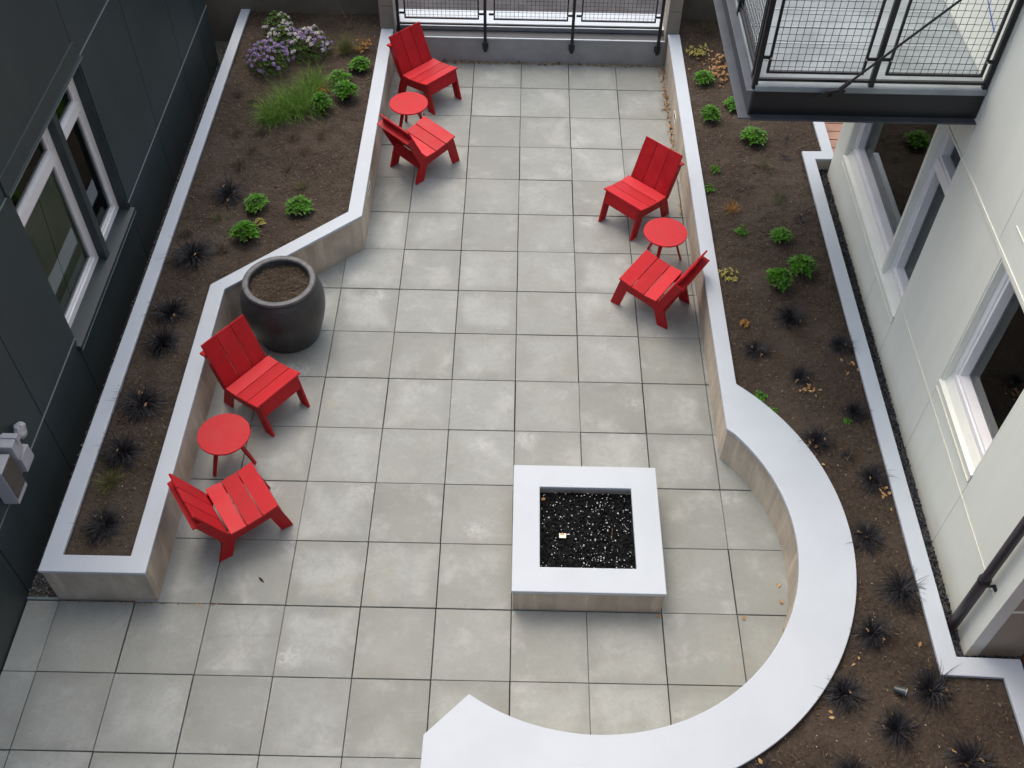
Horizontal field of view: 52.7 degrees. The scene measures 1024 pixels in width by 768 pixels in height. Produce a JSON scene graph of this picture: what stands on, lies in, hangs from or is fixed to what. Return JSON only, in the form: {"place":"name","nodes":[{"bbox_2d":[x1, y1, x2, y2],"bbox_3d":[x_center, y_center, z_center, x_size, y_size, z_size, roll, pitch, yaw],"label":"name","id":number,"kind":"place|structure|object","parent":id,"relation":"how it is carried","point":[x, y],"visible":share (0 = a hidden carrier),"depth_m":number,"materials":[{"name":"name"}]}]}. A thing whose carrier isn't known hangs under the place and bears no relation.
{"place":"outdoors","nodes":[
{"label":"outdoors","id":0,"kind":"place"},
{"bbox_2d":[29,40,228,597],"bbox_3d":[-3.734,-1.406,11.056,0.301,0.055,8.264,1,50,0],"label":"gravel","id":1,"kind":"structure","parent":0,"point":[37,590],"depth_m":10.58,"materials":[{"name":"black gravel"}]},
{"bbox_2d":[230,157,247,171],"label":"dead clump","id":2,"kind":"object","parent":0,"point":[239,163],"visible":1,"depth_m":11.34,"materials":[{"name":"brown plant"}]},
{"bbox_2d":[0,61,787,767],"bbox_3d":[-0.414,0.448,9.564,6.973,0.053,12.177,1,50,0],"label":"paving","id":3,"kind":"structure","parent":0,"point":[250,669],"depth_m":8.98,"materials":[{"name":"concrete"}]},
{"bbox_2d":[27,596,60,600],"bbox_3d":[-3.801,1.747,8.391,0.260,0.038,0.025,1,50,0],"label":"edging","id":4,"kind":"object","parent":3,"relation":"on","point":[30,598],"visible":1,"depth_m":8.38,"materials":[{"name":"grey metal"}]},
{"bbox_2d":[0,0,218,674],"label":"dark building","id":5,"kind":"structure","parent":3,"relation":"on","point":[102,102],"depth_m":9.27,"materials":[{"name":"paint"}]},
{"bbox_2d":[0,433,23,459],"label":"junction box","id":6,"kind":"object","parent":5,"relation":"attached to","point":[11,445],"visible":0.95,"depth_m":7.83,"materials":[{"name":"grey plastic"}]},
{"bbox_2d":[0,454,26,503],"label":"electrical box","id":7,"kind":"object","parent":5,"relation":"attached to","point":[13,484],"visible":1,"depth_m":7.84,"materials":[{"name":"grey plastic"}]},
{"bbox_2d":[13,421,26,439],"bbox_3d":[-3.852,0.367,8.103,0.088,0.181,0.142,1,50,0],"label":"plastic cover","id":8,"kind":"object","parent":5,"relation":"attached to","point":[19,428],"visible":0.89,"depth_m":8.06,"materials":[{"name":"white plastic"}]},
{"bbox_2d":[13,444,33,471],"bbox_3d":[-3.845,0.557,8.055,0.126,0.220,0.156,1,50,0],"label":"junction box","id":9,"kind":"object","parent":5,"relation":"attached to","point":[23,462],"visible":0.4,"depth_m":8.05,"materials":[{"name":"grey plastic"}]},
{"bbox_2d":[15,128,98,327],"bbox_3d":[-4.009,-1.344,8.945,0.078,1.680,1.085,1,50,0],"label":"window","id":10,"kind":"structure","parent":5,"relation":"in","point":[65,250],"depth_m":9.16,"materials":[{"name":"white plastic"}]},
{"bbox_2d":[59,78,118,240],"bbox_3d":[-3.984,-2.067,9.559,0.060,1.680,0.662,1,50,0],"label":"window","id":11,"kind":"structure","parent":5,"relation":"in","point":[74,111],"depth_m":9.72,"materials":[{"name":"white plastic"}]},
{"bbox_2d":[38,9,394,602],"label":"planter wall","id":12,"kind":"structure","parent":3,"relation":"on","point":[139,573],"depth_m":9.39,"materials":[{"name":"concrete"}]},
{"bbox_2d":[64,11,380,555],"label":"soil","id":13,"kind":"structure","parent":12,"relation":"in","point":[138,499],"depth_m":11.03,"materials":[{"name":"brown soil"}]},
{"bbox_2d":[74,499,127,552],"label":"black grass","id":14,"kind":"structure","parent":13,"relation":"on","point":[102,521],"depth_m":8.31,"materials":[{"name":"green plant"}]},
{"bbox_2d":[85,463,136,496],"bbox_3d":[-3.333,0.771,8.533,0.459,0.212,0.378,-23,54,-19],"label":"grass tuft","id":15,"kind":"object","parent":13,"relation":"on","point":[112,478],"visible":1,"depth_m":8.57,"materials":[{"name":"green plant"}]},
{"bbox_2d":[94,428,150,475],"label":"black grass","id":16,"kind":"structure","parent":13,"relation":"on","point":[125,448],"depth_m":8.76,"materials":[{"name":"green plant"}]},
{"bbox_2d":[109,376,174,431],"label":"black grass","id":17,"kind":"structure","parent":13,"relation":"on","point":[142,400],"depth_m":9.13,"materials":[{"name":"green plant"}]},
{"bbox_2d":[135,325,188,360],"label":"black grass","id":18,"kind":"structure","parent":13,"relation":"on","point":[160,341],"depth_m":9.58,"materials":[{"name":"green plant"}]},
{"bbox_2d":[142,287,198,330],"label":"black grass","id":19,"kind":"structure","parent":13,"relation":"on","point":[169,309],"depth_m":9.85,"materials":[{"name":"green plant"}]},
{"bbox_2d":[159,230,222,277],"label":"black grass","id":20,"kind":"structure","parent":13,"relation":"on","point":[192,253],"depth_m":10.34,"materials":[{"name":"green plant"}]},
{"bbox_2d":[204,167,251,207],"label":"black grass","id":21,"kind":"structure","parent":13,"relation":"on","point":[227,191],"depth_m":10.98,"materials":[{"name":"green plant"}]},
{"bbox_2d":[228,219,261,241],"bbox_3d":[-2.705,-1.559,10.520,0.339,0.237,0.310,16,51,13],"label":"leafy shrub","id":22,"kind":"object","parent":13,"relation":"on","point":[248,226],"visible":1,"depth_m":10.45,"materials":[{"name":"green plant"}]},
{"bbox_2d":[242,192,270,213],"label":"leafy shrub","id":23,"kind":"object","parent":13,"relation":"on","point":[254,202],"visible":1,"depth_m":10.81,"materials":[{"name":"green plant"}]},
{"bbox_2d":[245,39,290,76],"bbox_3d":[-2.959,-3.967,12.467,0.558,0.381,0.571,1,50,0],"label":"flowering shrub","id":24,"kind":"object","parent":13,"relation":"on","point":[270,65],"visible":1,"depth_m":12.38,"materials":[{"name":"purple plant"}]},
{"bbox_2d":[239,88,303,130],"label":"ornamental grass","id":25,"kind":"object","parent":13,"relation":"on","point":[269,118],"depth_m":11.84,"materials":[{"name":"green plant"}]},
{"bbox_2d":[262,10,294,36],"bbox_3d":[-2.930,-4.525,12.974,0.435,0.330,0.432,1,50,0],"label":"flowering shrub","id":26,"kind":"object","parent":13,"relation":"on","point":[278,15],"visible":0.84,"depth_m":12.91,"materials":[{"name":"white plant"}]},
{"bbox_2d":[265,22,303,54],"bbox_3d":[-2.807,-4.274,12.755,0.487,0.343,0.478,30,55,22],"label":"flowering shrub","id":27,"kind":"object","parent":13,"relation":"on","point":[275,33],"visible":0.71,"depth_m":12.67,"materials":[{"name":"white plant"}]},
{"bbox_2d":[260,63,333,129],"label":"ornamental grass","id":28,"kind":"object","parent":13,"relation":"on","point":[299,99],"depth_m":11.96,"materials":[{"name":"green plant"}]},
{"bbox_2d":[284,194,315,214],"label":"leafy shrub","id":29,"kind":"object","parent":13,"relation":"on","point":[295,204],"visible":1,"depth_m":10.77,"materials":[{"name":"green plant"}]},
{"bbox_2d":[286,24,332,64],"bbox_3d":[-2.494,-4.197,12.676,0.569,0.372,0.571,1,50,0],"label":"flowering shrub","id":30,"kind":"object","parent":13,"relation":"on","point":[311,43],"visible":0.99,"depth_m":12.59,"materials":[{"name":"purple plant"}]},
{"bbox_2d":[281,56,342,102],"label":"ornamental grass","id":31,"kind":"object","parent":13,"relation":"on","point":[314,80],"depth_m":12.24,"materials":[{"name":"green plant"}]},
{"bbox_2d":[308,91,332,115],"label":"leafy shrub","id":32,"kind":"object","parent":13,"relation":"on","point":[322,102],"visible":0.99,"depth_m":11.88,"materials":[{"name":"green plant"}]},
{"bbox_2d":[326,68,351,81],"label":"leafy shrub","id":33,"kind":"object","parent":13,"relation":"on","point":[341,75],"visible":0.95,"depth_m":12.31,"materials":[{"name":"green plant"}]},
{"bbox_2d":[331,79,358,100],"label":"leafy shrub","id":34,"kind":"object","parent":13,"relation":"on","point":[344,86],"visible":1,"depth_m":12.04,"materials":[{"name":"green plant"}]},
{"bbox_2d":[326,29,365,56],"bbox_3d":[-2.070,-4.212,12.731,0.573,0.278,0.569,22,53,17],"label":"grass tuft","id":35,"kind":"object","parent":13,"relation":"on","point":[342,47],"visible":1,"depth_m":12.78,"materials":[{"name":"green plant"}]},
{"bbox_2d":[346,56,370,71],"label":"leafy shrub","id":36,"kind":"object","parent":13,"relation":"on","point":[359,63],"visible":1,"depth_m":12.49,"materials":[{"name":"green plant"}]},
{"bbox_2d":[356,38,372,52],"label":"dry plant","id":37,"kind":"object","parent":13,"relation":"on","point":[363,43],"visible":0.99,"depth_m":12.77,"materials":[{"name":"orange plant"}]},
{"bbox_2d":[197,413,256,476],"bbox_3d":[-2.510,0.562,9.140,0.457,0.402,0.457,-17,52,-15],"label":"side table","id":38,"kind":"object","parent":3,"relation":"on","point":[223,434],"visible":1,"depth_m":8.99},
{"bbox_2d":[167,462,292,561],"bbox_3d":[-2.327,0.974,8.559,0.780,0.754,0.527,-27,55,-22],"label":"lounge chair","id":39,"kind":"object","parent":3,"relation":"on","point":[195,504],"visible":1,"depth_m":8.54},
{"bbox_2d":[199,315,309,436],"bbox_3d":[-2.342,-0.080,9.452,0.780,0.754,0.527,31,56,23],"label":"lounge chair","id":40,"kind":"object","parent":3,"relation":"on","point":[262,386],"visible":1,"depth_m":9.42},
{"bbox_2d":[240,256,324,352],"bbox_3d":[-2.214,-0.754,10.055,0.804,0.713,0.804,1,50,0],"label":"planter pot","id":41,"kind":"object","parent":3,"relation":"on","point":[282,301],"visible":0.99,"depth_m":9.82,"materials":[{"name":"grey ceramic"}]},
{"bbox_2d":[205,0,378,40],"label":"concrete wall","id":42,"kind":"structure","parent":3,"relation":"on","point":[223,15],"depth_m":13.36,"materials":[{"name":"grey concrete"}]},
{"bbox_2d":[378,0,396,33],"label":"pier","id":43,"kind":"structure","parent":3,"relation":"on","point":[387,13],"depth_m":12.99,"materials":[{"name":"concrete"}]},
{"bbox_2d":[389,92,427,127],"bbox_3d":[-1.221,-3.184,12.337,0.457,0.402,0.457,-14,51,-13],"label":"side table","id":44,"kind":"object","parent":3,"relation":"on","point":[406,104],"visible":0.88,"depth_m":12.19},
{"bbox_2d":[377,114,459,184],"bbox_3d":[-1.052,-2.798,11.777,0.780,0.754,0.527,-36,59,-27],"label":"lounge chair","id":45,"kind":"object","parent":3,"relation":"on","point":[425,140],"visible":1,"depth_m":11.79,"materials":[{"name":"red plastic"}]},
{"bbox_2d":[387,22,461,114],"bbox_3d":[-1.067,-3.888,12.701,0.780,0.754,0.527,37,58,26],"label":"lounge chair","id":46,"kind":"object","parent":3,"relation":"on","point":[418,67],"visible":0.98,"depth_m":12.67,"materials":[{"name":"red plastic"}]},
{"bbox_2d":[396,9,663,33],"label":"coping wall","id":47,"kind":"structure","parent":3,"relation":"on","point":[537,15],"depth_m":13.37,"materials":[{"name":"paint"}]},
{"bbox_2d":[396,29,666,65],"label":"parapet curb","id":48,"kind":"structure","parent":3,"relation":"on","point":[552,47],"depth_m":13.31,"materials":[{"name":"paint"}]},
{"bbox_2d":[395,0,665,55],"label":"fence","id":49,"kind":"object","parent":48,"relation":"on","point":[485,24],"visible":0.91,"depth_m":12.94,"materials":[{"name":"black metal"}]},
{"bbox_2d":[440,59,662,67],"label":"fallen leaves","id":50,"kind":"object","parent":3,"relation":"on","point":[546,64],"visible":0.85,"depth_m":13.44,"materials":[{"name":"brown plant"}]},
{"bbox_2d":[511,465,666,611],"bbox_3d":[0.615,1.286,8.655,1.224,0.342,1.224,1,50,0],"label":"fire pit","id":51,"kind":"object","parent":3,"relation":"on","point":[640,586],"visible":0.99,"depth_m":8.44,"materials":[{"name":"concrete"}]},
{"bbox_2d":[540,492,634,568],"bbox_3d":[0.613,1.236,8.593,0.801,0.066,0.806,1,50,0],"label":"lava rock","id":52,"kind":"object","parent":51,"relation":"on","point":[586,513],"visible":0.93,"depth_m":8.59,"materials":[{"name":"black stone"}]},
{"bbox_2d":[541,493,631,567],"bbox_3d":[0.618,1.222,8.578,0.760,0.022,0.767,1,50,0],"label":"glass chip","id":53,"kind":"object","parent":52,"relation":"on","point":[589,528],"visible":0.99,"depth_m":8.61,"materials":[{"name":"black glass"}]},
{"bbox_2d":[420,34,856,767],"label":"planter wall","id":54,"kind":"structure","parent":3,"relation":"on","point":[768,456],"depth_m":7.88,"materials":[{"name":"concrete"}]},
{"bbox_2d":[679,20,1023,767],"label":"soil","id":55,"kind":"structure","parent":54,"relation":"in","point":[961,716],"depth_m":9.30,"materials":[{"name":"brown soil"}]},
{"bbox_2d":[685,43,709,55],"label":"dry plant","id":56,"kind":"object","parent":55,"relation":"on","point":[697,53],"visible":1,"depth_m":12.84,"materials":[{"name":"yellow plant"}]},
{"bbox_2d":[692,70,715,83],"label":"leafy shrub","id":57,"kind":"object","parent":55,"relation":"on","point":[707,77],"visible":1,"depth_m":12.37,"materials":[{"name":"green plant"}]},
{"bbox_2d":[688,48,725,100],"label":"fallen leaves","id":58,"kind":"object","parent":55,"relation":"on","point":[709,66],"visible":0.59,"depth_m":12.73,"materials":[{"name":"brown plant"}]},
{"bbox_2d":[701,10,715,34],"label":"grass tuft","id":59,"kind":"object","parent":55,"relation":"on","point":[703,25],"visible":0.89,"depth_m":13.20,"materials":[{"name":"plant"}]},
{"bbox_2d":[699,104,720,121],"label":"leafy shrub","id":60,"kind":"object","parent":55,"relation":"on","point":[709,111],"visible":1,"depth_m":11.89,"materials":[{"name":"green plant"}]},
{"bbox_2d":[709,66,728,80],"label":"dry plant","id":61,"kind":"object","parent":55,"relation":"on","point":[723,72],"visible":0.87,"depth_m":12.49,"materials":[{"name":"brown plant"}]},
{"bbox_2d":[711,49,726,69],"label":"dry plant","id":62,"kind":"object","parent":55,"relation":"on","point":[720,57],"visible":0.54,"depth_m":12.63,"materials":[{"name":"brown plant"}]},
{"bbox_2d":[718,267,738,280],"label":"dry plant","id":63,"kind":"object","parent":55,"relation":"on","point":[728,278],"visible":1,"depth_m":10.28,"materials":[{"name":"yellow plant"}]},
{"bbox_2d":[722,96,735,111],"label":"leafy shrub","id":64,"kind":"object","parent":55,"relation":"on","point":[729,101],"visible":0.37,"depth_m":12.12,"materials":[{"name":"green plant"}]},
{"bbox_2d":[723,197,741,212],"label":"grass tuft","id":65,"kind":"object","parent":55,"relation":"on","point":[731,207],"visible":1,"depth_m":10.96,"materials":[{"name":"orange plant"}]},
{"bbox_2d":[734,224,747,236],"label":"plant","id":66,"kind":"object","parent":55,"relation":"on","point":[744,232],"visible":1,"depth_m":10.70,"materials":[{"name":"green plant"}]},
{"bbox_2d":[739,126,767,145],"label":"leafy shrub","id":67,"kind":"object","parent":55,"relation":"on","point":[759,135],"visible":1,"depth_m":11.66,"materials":[{"name":"green plant"}]},
{"bbox_2d":[738,336,773,360],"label":"black grass","id":68,"kind":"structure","parent":55,"relation":"on","point":[755,350],"depth_m":9.67,"materials":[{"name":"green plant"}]},
{"bbox_2d":[754,390,767,400],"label":"plant","id":69,"kind":"object","parent":55,"relation":"on","point":[759,398],"visible":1,"depth_m":9.29,"materials":[{"name":"green plant"}]},
{"bbox_2d":[741,750,783,767],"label":"black grass","id":70,"kind":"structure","parent":55,"relation":"on","point":[763,765],"depth_m":7.12,"materials":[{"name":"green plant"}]},
{"bbox_2d":[764,267,794,293],"bbox_3d":[2.613,-1.036,10.171,0.308,0.243,0.286,37,58,26],"label":"leafy shrub","id":71,"kind":"object","parent":55,"relation":"on","point":[778,278],"visible":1,"depth_m":10.11,"materials":[{"name":"green plant"}]},
{"bbox_2d":[769,227,794,242],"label":"leafy shrub","id":72,"kind":"object","parent":55,"relation":"on","point":[777,233],"visible":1,"depth_m":10.60,"materials":[{"name":"green plant"}]},
{"bbox_2d":[769,298,813,333],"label":"black grass","id":73,"kind":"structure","parent":55,"relation":"on","point":[790,317],"depth_m":9.91,"materials":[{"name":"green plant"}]},
{"bbox_2d":[786,361,818,386],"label":"black grass","id":74,"kind":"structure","parent":55,"relation":"on","point":[803,375],"depth_m":9.45,"materials":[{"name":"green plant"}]},
{"bbox_2d":[787,254,817,278],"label":"leafy shrub","id":75,"kind":"object","parent":55,"relation":"on","point":[800,261],"visible":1,"depth_m":10.26,"materials":[{"name":"green plant"}]},
{"bbox_2d":[799,422,838,456],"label":"black grass","id":76,"kind":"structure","parent":55,"relation":"on","point":[824,442],"depth_m":8.95,"materials":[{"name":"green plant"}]},
{"bbox_2d":[758,358,921,762],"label":"fallen leaves","id":77,"kind":"object","parent":55,"relation":"on","point":[884,494],"visible":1,"depth_m":8.80,"materials":[{"name":"brown plant"}]},
{"bbox_2d":[823,333,859,356],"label":"black grass","id":78,"kind":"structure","parent":55,"relation":"on","point":[842,343],"depth_m":9.70,"materials":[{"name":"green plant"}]},
{"bbox_2d":[819,666,879,721],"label":"black grass","id":79,"kind":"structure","parent":55,"relation":"on","point":[847,689],"depth_m":7.47,"materials":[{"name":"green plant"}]},
{"bbox_2d":[826,747,874,767],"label":"black grass","id":80,"kind":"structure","parent":55,"relation":"on","point":[844,765],"depth_m":7.12,"materials":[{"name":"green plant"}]},
{"bbox_2d":[838,395,870,426],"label":"black grass","id":81,"kind":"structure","parent":55,"relation":"on","point":[853,410],"depth_m":9.16,"materials":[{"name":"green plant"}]},
{"bbox_2d":[846,513,890,561],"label":"black grass","id":82,"kind":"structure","parent":55,"relation":"on","point":[872,537],"depth_m":8.35,"materials":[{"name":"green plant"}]},
{"bbox_2d":[849,609,897,657],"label":"black grass","id":83,"kind":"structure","parent":55,"relation":"on","point":[869,633],"depth_m":7.77,"materials":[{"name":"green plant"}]},
{"bbox_2d":[854,455,896,496],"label":"black grass","id":84,"kind":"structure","parent":55,"relation":"on","point":[874,480],"depth_m":8.71,"materials":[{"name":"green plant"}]},
{"bbox_2d":[874,700,922,755],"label":"black grass","id":85,"kind":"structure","parent":55,"relation":"on","point":[896,729],"depth_m":7.29,"materials":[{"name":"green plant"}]},
{"bbox_2d":[872,561,926,616],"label":"black grass","id":86,"kind":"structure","parent":55,"relation":"on","point":[904,585],"depth_m":8.04,"materials":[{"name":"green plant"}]},
{"bbox_2d":[894,686,906,695],"bbox_3d":[2.809,2.229,7.488,0.095,0.116,0.064,21,52,16],"label":"spot lamp","id":87,"kind":"object","parent":55,"relation":"on","point":[900,690],"visible":1,"depth_m":7.45,"materials":[{"name":"metal"}]},
{"bbox_2d":[899,658,960,716],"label":"black grass","id":88,"kind":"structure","parent":55,"relation":"on","point":[933,686],"depth_m":7.51,"materials":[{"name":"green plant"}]},
{"bbox_2d":[938,728,1004,767],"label":"black grass","id":89,"kind":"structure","parent":55,"relation":"on","point":[966,754],"depth_m":7.18,"materials":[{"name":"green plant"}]},
{"bbox_2d":[598,136,684,240],"bbox_3d":[1.398,-2.136,11.255,0.527,0.754,0.780,37,58,26],"label":"lounge chair","id":90,"kind":"object","parent":3,"relation":"on","point":[641,191],"visible":1,"depth_m":11.23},
{"bbox_2d":[611,249,709,328],"bbox_3d":[1.471,-1.064,10.348,0.780,0.754,0.527,29,55,22],"label":"lounge chair","id":91,"kind":"object","parent":3,"relation":"on","point":[643,273],"visible":1,"depth_m":10.35,"materials":[{"name":"red wood"}]},
{"bbox_2d":[644,218,686,259],"bbox_3d":[1.597,-1.456,10.917,0.457,0.402,0.457,-28,56,-22],"label":"side table","id":92,"kind":"object","parent":3,"relation":"on","point":[660,233],"visible":0.96,"depth_m":10.77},
{"bbox_2d":[658,69,684,216],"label":"fallen leaves","id":93,"kind":"object","parent":3,"relation":"on","point":[668,108],"visible":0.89,"depth_m":12.82,"materials":[{"name":"brown plant"}]},
{"bbox_2d":[661,0,683,65],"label":"pier","id":94,"kind":"structure","parent":3,"relation":"on","point":[672,16],"depth_m":13.00,"materials":[{"name":"concrete"}]},
{"bbox_2d":[681,0,717,22],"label":"concrete wall","id":95,"kind":"structure","parent":3,"relation":"on","point":[691,9],"depth_m":13.30,"materials":[{"name":"grey concrete"}]},
{"bbox_2d":[824,122,842,153],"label":"deck","id":96,"kind":"structure","parent":3,"relation":"on","point":[833,129],"depth_m":12.11,"materials":[{"name":"brown wood"}]},
{"bbox_2d":[801,122,1023,744],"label":"planter wall","id":97,"kind":"structure","parent":3,"relation":"on","point":[1010,672],"depth_m":8.65,"materials":[{"name":"concrete"}]},
{"bbox_2d":[819,169,1023,668],"bbox_3d":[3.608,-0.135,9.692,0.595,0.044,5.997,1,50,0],"label":"gravel","id":98,"kind":"structure","parent":3,"relation":"on","point":[913,495],"depth_m":9.19,"materials":[{"name":"black gravel"}]},
{"bbox_2d":[827,0,1023,664],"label":"cream building","id":99,"kind":"structure","parent":3,"relation":"on","point":[931,217],"depth_m":8.16,"materials":[{"name":"beige paint"}]},
{"bbox_2d":[713,0,1023,124],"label":"balcony","id":100,"kind":"structure","parent":99,"relation":"attached to","point":[884,61],"depth_m":7.78,"materials":[{"name":"grey paint"}]},
{"bbox_2d":[853,123,894,255],"bbox_3d":[3.636,-2.339,9.681,0.110,1.677,1.755,1,50,0],"label":"window","id":101,"kind":"structure","parent":99,"relation":"in","point":[885,229],"depth_m":10.39,"materials":[{"name":"white plastic"}]},
{"bbox_2d":[890,127,956,300],"bbox_3d":[3.617,-1.424,8.905,0.110,1.677,0.541,1,50,0],"label":"window","id":102,"kind":"structure","parent":99,"relation":"in","point":[943,167],"depth_m":9.04,"materials":[{"name":"white plastic"}]},
{"bbox_2d":[952,271,1015,458],"bbox_3d":[3.588,-0.122,7.537,0.110,1.225,0.916,1,50,0],"label":"window","id":103,"kind":"structure","parent":99,"relation":"in","point":[1004,293],"depth_m":7.88,"materials":[{"name":"white plastic"}]},
{"bbox_2d":[947,516,1023,631],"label":"downpipe","id":104,"kind":"object","parent":99,"relation":"attached to","point":[983,582],"visible":0.95,"depth_m":7.34,"materials":[{"name":"black metal"}]},
{"bbox_2d":[398,0,661,13],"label":"road","id":105,"kind":"structure","parent":0,"point":[503,4],"depth_m":15.34,"materials":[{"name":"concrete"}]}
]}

